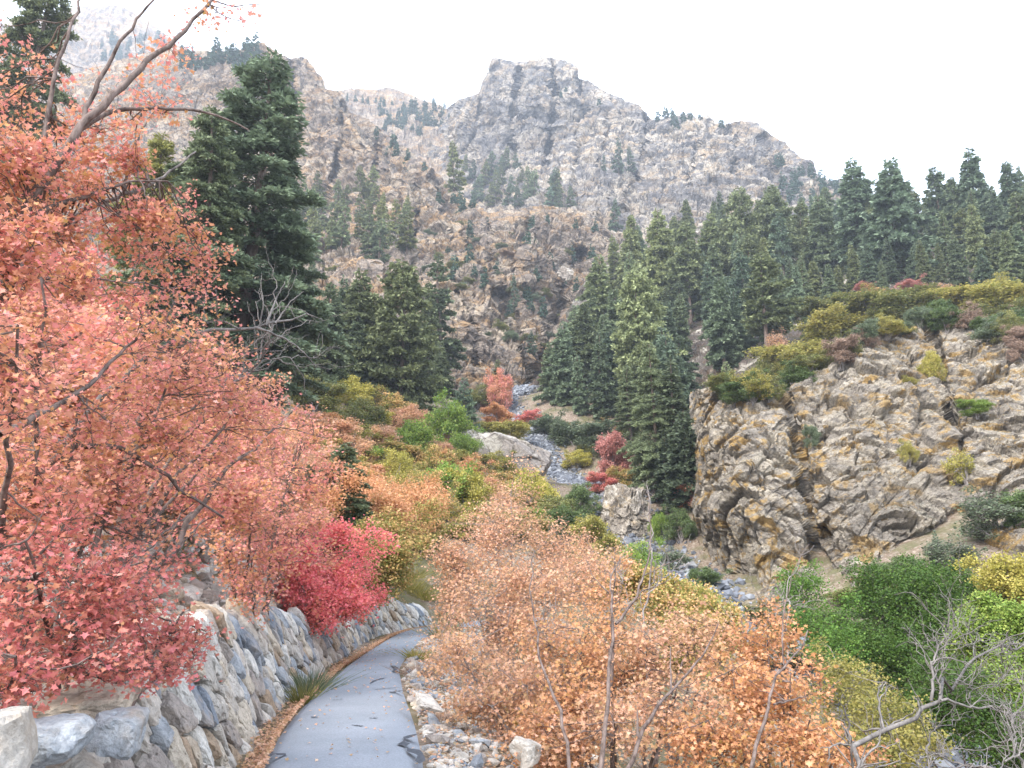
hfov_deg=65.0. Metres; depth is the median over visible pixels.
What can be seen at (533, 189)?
fir tree
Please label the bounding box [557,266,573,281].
boulder
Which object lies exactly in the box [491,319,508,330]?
shrub
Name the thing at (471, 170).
fir tree
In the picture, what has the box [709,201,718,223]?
fir tree
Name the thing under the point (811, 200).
fir tree
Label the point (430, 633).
grass tuft
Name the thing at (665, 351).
fir tree
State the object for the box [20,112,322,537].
maple tree
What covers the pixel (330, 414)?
shrub
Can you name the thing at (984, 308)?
shrub
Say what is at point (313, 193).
fir tree
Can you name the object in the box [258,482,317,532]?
shrub
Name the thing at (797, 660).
shrub
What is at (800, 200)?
fir tree
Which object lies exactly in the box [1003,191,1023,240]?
fir tree
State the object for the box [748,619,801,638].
shrub
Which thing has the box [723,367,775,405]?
shrub
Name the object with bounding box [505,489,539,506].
shrub
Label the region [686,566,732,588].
shrub
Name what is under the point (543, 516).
shrub
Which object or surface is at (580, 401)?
fir tree
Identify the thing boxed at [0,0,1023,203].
sky
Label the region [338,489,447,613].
maple tree
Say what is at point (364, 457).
shrub
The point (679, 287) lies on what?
fir tree
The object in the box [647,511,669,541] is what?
shrub
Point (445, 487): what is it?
shrub
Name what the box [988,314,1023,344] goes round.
shrub
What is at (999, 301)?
shrub
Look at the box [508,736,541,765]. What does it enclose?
boulder
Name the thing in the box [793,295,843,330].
shrub
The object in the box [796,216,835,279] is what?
fir tree
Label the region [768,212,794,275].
fir tree
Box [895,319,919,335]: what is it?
shrub
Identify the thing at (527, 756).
boulder
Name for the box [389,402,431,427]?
shrub
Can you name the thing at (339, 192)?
fir tree
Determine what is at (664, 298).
fir tree
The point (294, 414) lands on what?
shrub
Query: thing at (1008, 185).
fir tree
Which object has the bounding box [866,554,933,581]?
shrub
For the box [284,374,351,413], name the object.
shrub
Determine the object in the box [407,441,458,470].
shrub
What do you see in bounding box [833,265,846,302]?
fir tree
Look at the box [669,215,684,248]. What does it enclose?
fir tree
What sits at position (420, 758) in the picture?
path crack sealant
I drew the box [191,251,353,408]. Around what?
dead tree
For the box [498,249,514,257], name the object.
shrub
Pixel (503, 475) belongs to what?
shrub
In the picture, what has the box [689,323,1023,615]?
rock outcrop
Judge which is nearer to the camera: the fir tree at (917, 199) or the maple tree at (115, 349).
the maple tree at (115, 349)
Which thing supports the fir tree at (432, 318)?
on the ground
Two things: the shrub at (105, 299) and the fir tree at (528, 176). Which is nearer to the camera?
the shrub at (105, 299)
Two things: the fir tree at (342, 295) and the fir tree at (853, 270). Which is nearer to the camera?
the fir tree at (342, 295)
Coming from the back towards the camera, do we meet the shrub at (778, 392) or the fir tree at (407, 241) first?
the fir tree at (407, 241)
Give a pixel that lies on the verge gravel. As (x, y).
(428, 730)
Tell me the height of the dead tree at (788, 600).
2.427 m
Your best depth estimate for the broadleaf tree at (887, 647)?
30.88 m
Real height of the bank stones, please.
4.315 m
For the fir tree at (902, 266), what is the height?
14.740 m
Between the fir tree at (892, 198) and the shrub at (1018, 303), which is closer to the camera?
the shrub at (1018, 303)
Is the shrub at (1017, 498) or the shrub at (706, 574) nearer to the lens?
the shrub at (1017, 498)
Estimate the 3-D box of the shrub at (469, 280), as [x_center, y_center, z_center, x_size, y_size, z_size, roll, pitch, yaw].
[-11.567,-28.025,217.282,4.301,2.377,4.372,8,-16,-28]
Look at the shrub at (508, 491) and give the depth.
55.98 m
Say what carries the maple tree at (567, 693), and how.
on the ground
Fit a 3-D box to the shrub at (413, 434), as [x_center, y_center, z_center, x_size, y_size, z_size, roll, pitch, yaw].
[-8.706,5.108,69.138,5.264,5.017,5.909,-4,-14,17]
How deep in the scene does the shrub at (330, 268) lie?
209.78 m
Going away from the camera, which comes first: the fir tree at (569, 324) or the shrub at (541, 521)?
the shrub at (541, 521)
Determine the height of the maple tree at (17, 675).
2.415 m
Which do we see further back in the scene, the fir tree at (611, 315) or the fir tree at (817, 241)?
the fir tree at (817, 241)
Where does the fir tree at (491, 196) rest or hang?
on the mountain peak
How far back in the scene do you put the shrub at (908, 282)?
128.85 m
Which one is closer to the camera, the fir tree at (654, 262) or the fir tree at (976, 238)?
the fir tree at (976, 238)
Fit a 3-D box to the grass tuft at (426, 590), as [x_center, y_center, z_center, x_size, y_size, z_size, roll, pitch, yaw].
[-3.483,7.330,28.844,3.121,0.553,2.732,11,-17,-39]
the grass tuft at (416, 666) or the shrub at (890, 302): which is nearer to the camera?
the grass tuft at (416, 666)
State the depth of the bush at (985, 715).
15.56 m
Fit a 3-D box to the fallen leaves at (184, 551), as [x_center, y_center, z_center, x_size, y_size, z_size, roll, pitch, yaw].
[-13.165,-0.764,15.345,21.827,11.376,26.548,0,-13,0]
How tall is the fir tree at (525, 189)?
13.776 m
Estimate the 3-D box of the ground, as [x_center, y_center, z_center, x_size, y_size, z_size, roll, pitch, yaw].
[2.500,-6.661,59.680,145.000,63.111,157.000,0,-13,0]
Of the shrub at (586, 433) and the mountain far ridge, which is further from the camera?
the mountain far ridge
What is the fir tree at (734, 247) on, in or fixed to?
on the forest hillside
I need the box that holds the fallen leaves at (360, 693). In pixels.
[275,631,425,763]
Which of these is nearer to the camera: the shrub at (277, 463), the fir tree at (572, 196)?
the shrub at (277, 463)
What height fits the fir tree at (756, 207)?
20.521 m
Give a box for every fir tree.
[0,0,83,265]
[94,131,184,329]
[108,104,256,368]
[114,47,349,412]
[219,210,330,413]
[293,463,316,491]
[298,204,309,229]
[298,325,335,413]
[301,179,307,208]
[303,218,322,264]
[304,264,317,288]
[307,186,322,212]
[307,204,324,246]
[307,442,379,586]
[312,282,357,402]
[313,171,326,194]
[314,193,329,229]
[323,215,340,251]
[325,200,345,234]
[328,179,343,210]
[329,200,351,249]
[336,274,348,316]
[338,184,352,206]
[339,267,394,400]
[342,316,377,407]
[345,257,448,411]
[352,165,369,199]
[352,214,365,238]
[354,195,366,220]
[356,197,373,222]
[358,210,383,249]
[360,218,391,263]
[364,164,379,196]
[364,182,379,207]
[370,199,385,237]
[375,192,387,219]
[378,209,396,247]
[387,199,403,233]
[394,201,410,235]
[395,212,417,254]
[396,326,438,407]
[403,196,414,217]
[421,281,441,374]
[423,255,467,370]
[432,342,455,403]
[444,141,466,192]
[449,377,480,427]
[461,154,468,171]
[465,159,476,180]
[470,174,484,202]
[479,161,492,187]
[483,181,500,207]
[484,151,497,175]
[486,360,505,406]
[493,169,502,195]
[496,156,505,172]
[497,166,506,185]
[500,146,510,171]
[501,183,513,207]
[506,174,515,191]
[508,274,520,308]
[511,185,523,207]
[512,153,521,168]
[516,169,524,184]
[522,182,527,199]
[523,166,535,189]
[524,168,539,197]
[524,331,537,354]
[532,321,575,412]
[537,342,552,394]
[543,186,556,205]
[544,169,563,196]
[546,167,559,197]
[547,336,568,400]
[553,188,564,207]
[564,305,585,381]
[565,185,577,207]
[569,303,597,386]
[569,354,599,416]
[575,254,611,338]
[585,284,599,343]
[586,289,624,376]
[587,330,619,395]
[587,332,619,422]
[595,313,613,351]
[601,155,606,172]
[606,234,620,292]
[607,199,623,231]
[610,138,624,174]
[610,264,687,411]
[610,365,651,463]
[612,215,646,298]
[614,340,643,411]
[616,342,671,492]
[620,249,637,302]
[625,146,636,171]
[636,223,647,256]
[639,208,692,302]
[643,324,671,425]
[646,435,672,502]
[648,354,693,483]
[650,410,697,517]
[654,334,695,431]
[659,302,680,345]
[660,286,670,312]
[661,221,706,323]
[668,281,692,318]
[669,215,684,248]
[671,293,692,352]
[673,334,702,390]
[676,199,699,245]
[691,252,705,307]
[692,244,724,321]
[694,212,730,279]
[698,276,743,370]
[699,262,714,321]
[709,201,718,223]
[716,191,724,216]
[717,206,727,227]
[718,186,774,276]
[718,224,727,247]
[720,361,735,376]
[722,281,732,315]
[723,276,743,311]
[725,304,749,353]
[728,289,759,350]
[729,234,751,286]
[730,233,738,276]
[730,252,758,308]
[738,251,805,346]
[740,237,762,276]
[741,284,759,345]
[752,198,767,236]
[753,308,772,343]
[754,184,809,276]
[758,237,777,282]
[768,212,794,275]
[776,268,789,315]
[785,258,792,298]
[786,265,807,322]
[790,201,808,246]
[793,197,808,218]
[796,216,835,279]
[797,255,815,304]
[801,193,846,280]
[808,195,813,214]
[808,261,824,298]
[820,186,840,221]
[820,264,839,302]
[830,157,875,271]
[832,200,840,238]
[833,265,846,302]
[838,233,859,273]
[844,245,865,294]
[856,157,944,277]
[856,199,884,257]
[856,232,877,261]
[858,244,888,286]
[875,261,889,290]
[878,237,903,283]
[888,219,908,276]
[904,242,918,280]
[909,189,925,233]
[914,238,936,285]
[920,166,956,235]
[927,252,933,267]
[928,529,944,564]
[930,177,964,256]
[933,210,953,270]
[934,243,947,282]
[945,234,976,286]
[951,208,966,259]
[955,147,1014,224]
[960,188,981,259]
[964,204,999,277]
[971,248,998,286]
[979,185,1011,236]
[987,229,1001,273]
[997,161,1023,230]
[997,230,1023,282]
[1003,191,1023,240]
[1011,224,1023,254]
[1015,166,1023,193]
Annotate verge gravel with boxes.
[402,626,598,767]
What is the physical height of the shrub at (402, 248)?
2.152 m
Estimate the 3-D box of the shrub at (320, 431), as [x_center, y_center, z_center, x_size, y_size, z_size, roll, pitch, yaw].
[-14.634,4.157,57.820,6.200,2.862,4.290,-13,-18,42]
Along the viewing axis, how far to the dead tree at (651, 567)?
9.82 m
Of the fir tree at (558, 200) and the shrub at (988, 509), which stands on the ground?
the shrub at (988, 509)
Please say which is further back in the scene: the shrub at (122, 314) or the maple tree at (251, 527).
the shrub at (122, 314)
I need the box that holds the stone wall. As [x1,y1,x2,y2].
[0,592,432,767]
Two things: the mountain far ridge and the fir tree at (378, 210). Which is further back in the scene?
the mountain far ridge
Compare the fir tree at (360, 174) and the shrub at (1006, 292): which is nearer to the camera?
the shrub at (1006, 292)
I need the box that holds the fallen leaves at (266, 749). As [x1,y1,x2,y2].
[236,625,430,767]
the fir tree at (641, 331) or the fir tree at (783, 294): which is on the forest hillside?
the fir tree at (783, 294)
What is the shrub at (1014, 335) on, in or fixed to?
on the rock outcrop
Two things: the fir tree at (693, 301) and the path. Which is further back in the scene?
the fir tree at (693, 301)
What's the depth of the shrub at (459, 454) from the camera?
70.10 m
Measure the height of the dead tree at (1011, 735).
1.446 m
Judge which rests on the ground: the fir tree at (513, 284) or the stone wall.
the stone wall
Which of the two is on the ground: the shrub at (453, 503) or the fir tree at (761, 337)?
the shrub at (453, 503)
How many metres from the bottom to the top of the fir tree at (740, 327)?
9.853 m
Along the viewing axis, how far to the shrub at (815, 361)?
70.09 m
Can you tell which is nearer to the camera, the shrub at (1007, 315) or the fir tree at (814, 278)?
the shrub at (1007, 315)
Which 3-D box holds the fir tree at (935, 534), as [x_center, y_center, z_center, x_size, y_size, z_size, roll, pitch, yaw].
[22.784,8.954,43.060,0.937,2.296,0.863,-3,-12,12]
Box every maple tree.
[0,0,268,320]
[0,275,341,683]
[0,282,284,521]
[0,451,243,717]
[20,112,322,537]
[140,412,358,630]
[252,514,400,637]
[289,462,453,552]
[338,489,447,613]
[407,563,624,745]
[420,452,638,688]
[481,550,669,767]
[504,495,750,767]
[549,543,750,767]
[653,549,898,767]
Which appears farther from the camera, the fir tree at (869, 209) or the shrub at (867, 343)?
the fir tree at (869, 209)
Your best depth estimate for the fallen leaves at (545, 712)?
18.07 m
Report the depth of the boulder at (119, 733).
3.80 m
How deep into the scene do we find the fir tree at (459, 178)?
360.65 m
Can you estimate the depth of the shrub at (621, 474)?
78.39 m
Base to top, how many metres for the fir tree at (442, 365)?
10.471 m
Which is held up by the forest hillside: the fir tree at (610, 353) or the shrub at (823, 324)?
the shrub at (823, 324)
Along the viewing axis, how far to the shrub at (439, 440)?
76.33 m
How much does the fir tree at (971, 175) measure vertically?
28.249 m
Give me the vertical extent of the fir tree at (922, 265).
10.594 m
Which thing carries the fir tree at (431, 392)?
on the ground
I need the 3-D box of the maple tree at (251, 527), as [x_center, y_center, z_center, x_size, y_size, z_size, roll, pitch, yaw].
[-3.239,2.143,10.794,2.517,3.478,4.641,0,-13,0]
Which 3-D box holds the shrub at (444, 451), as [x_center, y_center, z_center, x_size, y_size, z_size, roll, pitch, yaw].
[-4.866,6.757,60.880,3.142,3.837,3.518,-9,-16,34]
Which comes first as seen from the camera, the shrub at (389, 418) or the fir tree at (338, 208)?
the shrub at (389, 418)
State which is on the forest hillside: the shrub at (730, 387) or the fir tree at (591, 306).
the fir tree at (591, 306)
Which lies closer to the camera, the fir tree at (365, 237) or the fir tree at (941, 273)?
the fir tree at (941, 273)
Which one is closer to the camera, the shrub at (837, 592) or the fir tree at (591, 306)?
the shrub at (837, 592)
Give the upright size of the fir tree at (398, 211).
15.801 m
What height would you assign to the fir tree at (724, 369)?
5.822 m
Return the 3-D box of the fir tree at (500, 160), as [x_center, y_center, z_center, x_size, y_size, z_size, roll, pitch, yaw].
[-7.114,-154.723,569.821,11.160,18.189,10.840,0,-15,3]
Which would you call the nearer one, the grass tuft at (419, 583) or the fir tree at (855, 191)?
the grass tuft at (419, 583)
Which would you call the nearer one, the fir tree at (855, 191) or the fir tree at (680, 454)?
the fir tree at (680, 454)
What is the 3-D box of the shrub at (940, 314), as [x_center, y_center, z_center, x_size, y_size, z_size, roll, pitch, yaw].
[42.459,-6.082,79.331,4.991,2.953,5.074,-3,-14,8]
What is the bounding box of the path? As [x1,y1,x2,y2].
[264,617,541,767]
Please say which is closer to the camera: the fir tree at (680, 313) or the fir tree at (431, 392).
the fir tree at (431, 392)
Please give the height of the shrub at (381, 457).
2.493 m
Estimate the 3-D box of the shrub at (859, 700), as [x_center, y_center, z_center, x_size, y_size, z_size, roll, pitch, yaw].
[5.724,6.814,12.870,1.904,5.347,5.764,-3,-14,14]
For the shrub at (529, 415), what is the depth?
119.04 m
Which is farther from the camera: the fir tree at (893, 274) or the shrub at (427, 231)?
the shrub at (427, 231)
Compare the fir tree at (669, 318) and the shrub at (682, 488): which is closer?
the shrub at (682, 488)
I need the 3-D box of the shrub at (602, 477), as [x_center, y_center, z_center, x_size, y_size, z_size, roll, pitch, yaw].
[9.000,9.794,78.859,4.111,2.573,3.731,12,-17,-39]
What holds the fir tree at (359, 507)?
on the ground
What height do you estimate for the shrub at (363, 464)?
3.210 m
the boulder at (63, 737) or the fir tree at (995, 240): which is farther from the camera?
the fir tree at (995, 240)
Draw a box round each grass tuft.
[282,680,334,703]
[288,662,368,693]
[373,661,448,677]
[375,646,439,659]
[395,576,445,590]
[397,570,434,583]
[398,583,438,595]
[403,621,473,638]
[404,565,439,577]
[408,586,450,600]
[416,708,471,722]
[418,603,469,626]
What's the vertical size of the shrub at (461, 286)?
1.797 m
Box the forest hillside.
[524,226,1016,461]
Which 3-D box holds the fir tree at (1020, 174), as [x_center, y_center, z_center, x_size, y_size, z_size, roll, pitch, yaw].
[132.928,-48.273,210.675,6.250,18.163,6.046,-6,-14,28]
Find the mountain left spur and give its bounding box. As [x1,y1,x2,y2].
[0,42,623,393]
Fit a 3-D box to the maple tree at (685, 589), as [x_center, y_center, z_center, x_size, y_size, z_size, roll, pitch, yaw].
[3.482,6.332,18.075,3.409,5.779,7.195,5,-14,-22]
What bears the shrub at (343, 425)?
on the ground
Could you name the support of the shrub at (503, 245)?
on the mountain left spur
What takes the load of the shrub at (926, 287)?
on the forest hillside
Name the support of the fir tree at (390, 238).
on the mountain left spur
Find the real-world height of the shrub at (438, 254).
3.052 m
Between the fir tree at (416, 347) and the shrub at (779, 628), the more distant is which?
the fir tree at (416, 347)
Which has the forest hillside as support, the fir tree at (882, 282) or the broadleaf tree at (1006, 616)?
the fir tree at (882, 282)
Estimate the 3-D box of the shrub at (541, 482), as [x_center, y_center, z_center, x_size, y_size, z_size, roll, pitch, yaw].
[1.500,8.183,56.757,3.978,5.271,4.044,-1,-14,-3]
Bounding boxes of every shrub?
[4,234,157,366]
[13,287,113,384]
[24,265,150,330]
[61,343,279,523]
[135,332,207,401]
[141,365,296,509]
[144,353,189,383]
[206,367,276,420]
[217,405,339,525]
[241,367,266,389]
[253,406,294,446]
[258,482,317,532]
[259,408,323,453]
[269,450,340,482]
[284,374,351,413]
[286,410,343,422]
[288,408,364,447]
[295,443,343,472]
[299,425,337,448]
[300,434,342,455]
[311,444,372,467]
[320,264,338,271]
[322,421,381,463]
[324,374,375,409]
[328,418,399,440]
[333,396,388,432]
[356,447,402,469]
[359,439,387,460]
[362,447,388,462]
[364,424,404,448]
[366,463,392,478]
[368,446,423,497]
[373,383,419,420]
[375,438,439,466]
[382,411,398,425]
[384,468,467,521]
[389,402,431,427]
[395,418,441,450]
[398,246,408,251]
[403,475,468,513]
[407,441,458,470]
[411,506,452,558]
[415,387,486,439]
[417,458,491,521]
[421,264,432,273]
[422,228,437,235]
[428,429,444,449]
[430,435,468,454]
[433,250,444,259]
[436,499,530,543]
[439,446,468,474]
[442,464,496,521]
[443,448,479,463]
[445,433,483,457]
[446,260,464,270]
[448,508,506,524]
[454,282,470,290]
[459,452,499,476]
[461,382,488,409]
[462,274,476,284]
[468,475,505,490]
[471,237,480,242]
[473,465,519,483]
[474,419,530,438]
[479,401,515,423]
[479,449,516,474]
[480,366,515,408]
[481,492,524,514]
[484,510,559,545]
[488,481,506,492]
[489,487,541,506]
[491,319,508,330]
[492,480,534,497]
[495,242,510,248]
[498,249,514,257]
[502,330,518,342]
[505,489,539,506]
[506,467,560,506]
[512,506,601,533]
[513,408,554,426]
[518,492,575,510]
[520,333,537,340]
[526,507,569,541]
[527,408,580,434]
[529,292,542,301]
[541,287,552,297]
[542,504,590,552]
[545,331,556,340]
[546,417,619,450]
[560,449,592,468]
[562,481,602,513]
[564,248,572,254]
[566,512,621,558]
[577,441,596,453]
[584,470,620,492]
[584,532,627,571]
[591,444,600,453]
[592,427,632,482]
[605,465,635,485]
[606,427,627,435]
[617,537,666,595]
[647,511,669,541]
[658,544,695,570]
[661,505,698,543]
[673,483,693,510]
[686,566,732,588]
[698,372,738,396]
[714,375,759,409]
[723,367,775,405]
[732,367,775,402]
[741,637,810,670]
[742,338,828,384]
[742,604,780,622]
[748,356,785,398]
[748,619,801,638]
[760,375,786,402]
[764,602,817,620]
[765,325,788,346]
[777,359,817,388]
[782,610,851,636]
[784,352,835,375]
[789,301,872,342]
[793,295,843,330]
[797,631,963,767]
[800,317,811,339]
[802,423,821,451]
[819,329,865,358]
[821,332,861,370]
[821,586,858,604]
[823,285,941,323]
[845,609,887,641]
[846,604,899,629]
[847,326,881,348]
[848,317,881,348]
[852,280,876,290]
[860,281,885,292]
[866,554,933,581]
[872,312,915,340]
[891,272,928,289]
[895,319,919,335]
[895,437,920,466]
[900,305,932,329]
[900,375,919,384]
[906,282,940,307]
[916,304,966,333]
[916,349,947,381]
[918,298,956,319]
[919,277,1023,314]
[919,530,988,573]
[940,447,975,485]
[943,300,988,331]
[946,315,964,328]
[947,484,1023,541]
[955,398,995,419]
[964,301,995,316]
[966,310,1005,343]
[969,315,997,330]
[974,296,1010,316]
[978,271,1011,286]
[987,308,1021,335]
[988,306,1023,322]
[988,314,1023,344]
[989,296,1023,314]
[998,488,1023,527]
[1000,324,1023,347]
[1003,336,1023,363]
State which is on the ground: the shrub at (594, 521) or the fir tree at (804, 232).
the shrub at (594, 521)
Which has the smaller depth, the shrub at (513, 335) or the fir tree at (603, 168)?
the shrub at (513, 335)
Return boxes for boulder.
[0,706,37,767]
[30,713,96,767]
[34,683,140,718]
[85,705,149,759]
[415,692,443,711]
[461,429,483,436]
[473,432,551,480]
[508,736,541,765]
[520,745,534,767]
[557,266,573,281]
[599,483,651,538]
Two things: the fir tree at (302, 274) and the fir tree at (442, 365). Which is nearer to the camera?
the fir tree at (302, 274)
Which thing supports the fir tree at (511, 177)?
on the mountain peak
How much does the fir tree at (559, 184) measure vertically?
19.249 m
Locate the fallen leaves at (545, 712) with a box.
[456,632,737,767]
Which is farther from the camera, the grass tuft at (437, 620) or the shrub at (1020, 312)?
the shrub at (1020, 312)
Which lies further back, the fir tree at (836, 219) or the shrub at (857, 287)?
the fir tree at (836, 219)
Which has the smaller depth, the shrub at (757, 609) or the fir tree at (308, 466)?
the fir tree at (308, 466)
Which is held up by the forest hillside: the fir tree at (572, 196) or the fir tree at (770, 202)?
the fir tree at (770, 202)
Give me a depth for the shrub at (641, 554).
42.32 m
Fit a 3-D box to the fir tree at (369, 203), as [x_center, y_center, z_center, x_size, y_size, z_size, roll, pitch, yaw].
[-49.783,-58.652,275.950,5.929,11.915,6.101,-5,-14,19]
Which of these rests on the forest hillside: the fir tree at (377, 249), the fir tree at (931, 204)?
the fir tree at (931, 204)
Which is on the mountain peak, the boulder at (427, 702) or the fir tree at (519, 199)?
the fir tree at (519, 199)
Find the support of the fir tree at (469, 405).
on the ground
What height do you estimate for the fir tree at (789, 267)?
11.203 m
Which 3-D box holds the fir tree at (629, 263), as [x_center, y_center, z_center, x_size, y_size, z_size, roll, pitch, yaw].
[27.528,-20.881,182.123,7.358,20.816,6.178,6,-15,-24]
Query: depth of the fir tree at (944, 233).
165.85 m
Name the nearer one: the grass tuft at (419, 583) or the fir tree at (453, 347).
the grass tuft at (419, 583)
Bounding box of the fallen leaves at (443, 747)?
[403,637,534,767]
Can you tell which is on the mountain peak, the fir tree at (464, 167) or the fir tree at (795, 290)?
the fir tree at (464, 167)
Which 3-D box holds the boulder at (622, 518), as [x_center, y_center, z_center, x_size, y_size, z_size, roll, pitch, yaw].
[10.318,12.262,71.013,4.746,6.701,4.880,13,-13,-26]
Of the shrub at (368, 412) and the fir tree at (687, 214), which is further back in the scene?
the fir tree at (687, 214)
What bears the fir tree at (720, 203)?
on the forest hillside
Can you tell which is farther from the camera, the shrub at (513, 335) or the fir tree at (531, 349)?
the fir tree at (531, 349)
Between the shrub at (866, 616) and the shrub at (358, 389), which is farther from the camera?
the shrub at (358, 389)
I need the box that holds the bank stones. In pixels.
[0,482,391,644]
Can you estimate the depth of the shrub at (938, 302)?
80.05 m
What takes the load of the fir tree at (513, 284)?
on the mountain left spur
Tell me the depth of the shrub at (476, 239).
288.57 m
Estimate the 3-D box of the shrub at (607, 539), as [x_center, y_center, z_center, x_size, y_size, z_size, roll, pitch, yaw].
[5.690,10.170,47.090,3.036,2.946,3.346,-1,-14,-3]
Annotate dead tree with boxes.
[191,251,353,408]
[585,480,703,634]
[708,518,830,684]
[820,552,1023,767]
[885,635,1023,767]
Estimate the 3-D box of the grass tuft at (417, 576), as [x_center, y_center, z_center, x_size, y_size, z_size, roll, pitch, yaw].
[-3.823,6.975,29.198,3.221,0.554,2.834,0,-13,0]
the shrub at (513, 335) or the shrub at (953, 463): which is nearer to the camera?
the shrub at (953, 463)
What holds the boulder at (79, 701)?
on the stone wall
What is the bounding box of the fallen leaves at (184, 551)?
[0,490,408,687]
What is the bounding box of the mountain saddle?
[338,87,464,177]
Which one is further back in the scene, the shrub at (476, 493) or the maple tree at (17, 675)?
the shrub at (476, 493)
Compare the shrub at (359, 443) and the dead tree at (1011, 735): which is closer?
the dead tree at (1011, 735)
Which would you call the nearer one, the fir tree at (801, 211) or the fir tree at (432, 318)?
the fir tree at (432, 318)
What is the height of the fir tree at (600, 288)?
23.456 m
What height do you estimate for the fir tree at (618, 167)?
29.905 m
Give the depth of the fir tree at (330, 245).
228.96 m
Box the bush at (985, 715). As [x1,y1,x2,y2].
[850,649,1023,767]
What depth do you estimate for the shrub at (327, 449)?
52.96 m
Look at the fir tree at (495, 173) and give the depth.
526.28 m
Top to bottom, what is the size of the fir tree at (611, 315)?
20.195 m
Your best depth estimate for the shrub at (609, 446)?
81.26 m
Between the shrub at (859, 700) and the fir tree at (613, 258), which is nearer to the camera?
the shrub at (859, 700)
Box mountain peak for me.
[426,56,843,240]
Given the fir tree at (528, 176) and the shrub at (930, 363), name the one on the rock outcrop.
the shrub at (930, 363)
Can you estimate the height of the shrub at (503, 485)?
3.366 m
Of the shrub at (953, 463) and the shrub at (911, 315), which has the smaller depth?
the shrub at (953, 463)
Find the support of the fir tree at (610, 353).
on the ground
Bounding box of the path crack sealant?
[268,665,424,762]
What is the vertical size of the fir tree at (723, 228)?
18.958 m
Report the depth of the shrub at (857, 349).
70.08 m
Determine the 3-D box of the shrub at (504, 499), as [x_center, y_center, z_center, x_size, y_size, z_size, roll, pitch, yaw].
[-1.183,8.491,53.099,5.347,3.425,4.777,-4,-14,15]
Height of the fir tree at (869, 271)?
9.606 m
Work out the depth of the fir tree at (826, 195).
256.83 m
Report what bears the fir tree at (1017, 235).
on the forest hillside
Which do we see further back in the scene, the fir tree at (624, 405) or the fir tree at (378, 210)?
the fir tree at (378, 210)
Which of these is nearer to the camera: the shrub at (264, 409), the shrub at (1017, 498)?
the shrub at (264, 409)
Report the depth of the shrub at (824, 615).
38.62 m
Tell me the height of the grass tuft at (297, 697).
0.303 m
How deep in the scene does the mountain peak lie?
563.84 m
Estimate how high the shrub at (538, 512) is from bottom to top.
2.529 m
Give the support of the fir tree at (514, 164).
on the mountain peak
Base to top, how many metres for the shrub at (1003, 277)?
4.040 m
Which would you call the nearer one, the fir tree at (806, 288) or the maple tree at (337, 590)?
the maple tree at (337, 590)
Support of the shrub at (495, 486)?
on the ground
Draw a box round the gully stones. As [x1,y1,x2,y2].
[476,382,1013,767]
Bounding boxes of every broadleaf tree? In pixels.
[769,558,879,692]
[804,548,1003,714]
[930,586,1023,761]
[948,544,1023,635]
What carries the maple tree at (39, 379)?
on the ground
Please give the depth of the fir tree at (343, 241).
228.73 m
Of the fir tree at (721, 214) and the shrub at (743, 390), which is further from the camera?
the fir tree at (721, 214)
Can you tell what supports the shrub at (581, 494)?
on the ground
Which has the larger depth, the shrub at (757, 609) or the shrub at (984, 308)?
the shrub at (984, 308)
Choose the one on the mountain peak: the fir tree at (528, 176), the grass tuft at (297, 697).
the fir tree at (528, 176)
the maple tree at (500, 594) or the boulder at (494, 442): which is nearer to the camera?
the maple tree at (500, 594)
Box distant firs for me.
[99,28,839,319]
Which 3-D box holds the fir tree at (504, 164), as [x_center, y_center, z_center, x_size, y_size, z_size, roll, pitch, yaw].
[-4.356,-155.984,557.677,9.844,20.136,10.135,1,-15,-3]
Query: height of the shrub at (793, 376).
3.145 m
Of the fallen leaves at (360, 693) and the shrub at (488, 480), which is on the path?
the fallen leaves at (360, 693)
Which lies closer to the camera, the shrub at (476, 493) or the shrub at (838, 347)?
the shrub at (476, 493)
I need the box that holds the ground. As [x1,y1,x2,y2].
[0,250,1021,767]
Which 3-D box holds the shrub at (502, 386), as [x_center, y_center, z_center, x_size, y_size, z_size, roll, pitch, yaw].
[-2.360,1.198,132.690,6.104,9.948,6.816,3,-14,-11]
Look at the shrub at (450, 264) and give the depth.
229.55 m
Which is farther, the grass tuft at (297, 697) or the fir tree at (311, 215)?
the fir tree at (311, 215)
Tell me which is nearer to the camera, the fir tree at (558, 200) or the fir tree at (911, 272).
the fir tree at (911, 272)
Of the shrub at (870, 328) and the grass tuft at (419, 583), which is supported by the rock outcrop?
the shrub at (870, 328)
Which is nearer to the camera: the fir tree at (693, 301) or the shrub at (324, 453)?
the shrub at (324, 453)
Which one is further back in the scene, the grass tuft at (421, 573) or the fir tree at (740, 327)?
the fir tree at (740, 327)
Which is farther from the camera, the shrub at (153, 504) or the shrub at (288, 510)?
the shrub at (288, 510)
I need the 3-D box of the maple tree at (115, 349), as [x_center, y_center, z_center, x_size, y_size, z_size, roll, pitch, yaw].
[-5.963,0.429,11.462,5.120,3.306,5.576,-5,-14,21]
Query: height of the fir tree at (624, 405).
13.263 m
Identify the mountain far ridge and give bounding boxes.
[0,5,180,82]
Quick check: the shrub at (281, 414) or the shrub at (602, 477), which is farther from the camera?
the shrub at (602, 477)
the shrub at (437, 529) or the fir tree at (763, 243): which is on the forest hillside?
the fir tree at (763, 243)
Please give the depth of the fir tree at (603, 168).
501.51 m
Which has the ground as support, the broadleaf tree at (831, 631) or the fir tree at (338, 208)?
the broadleaf tree at (831, 631)
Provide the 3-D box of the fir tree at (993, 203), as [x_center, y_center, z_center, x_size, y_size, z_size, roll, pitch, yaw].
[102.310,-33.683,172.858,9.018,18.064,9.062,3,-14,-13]
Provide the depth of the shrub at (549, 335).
209.87 m
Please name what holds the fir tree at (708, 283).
on the forest hillside
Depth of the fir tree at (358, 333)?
100.69 m
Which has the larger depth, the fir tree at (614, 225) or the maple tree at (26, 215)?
the fir tree at (614, 225)
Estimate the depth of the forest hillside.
140.97 m

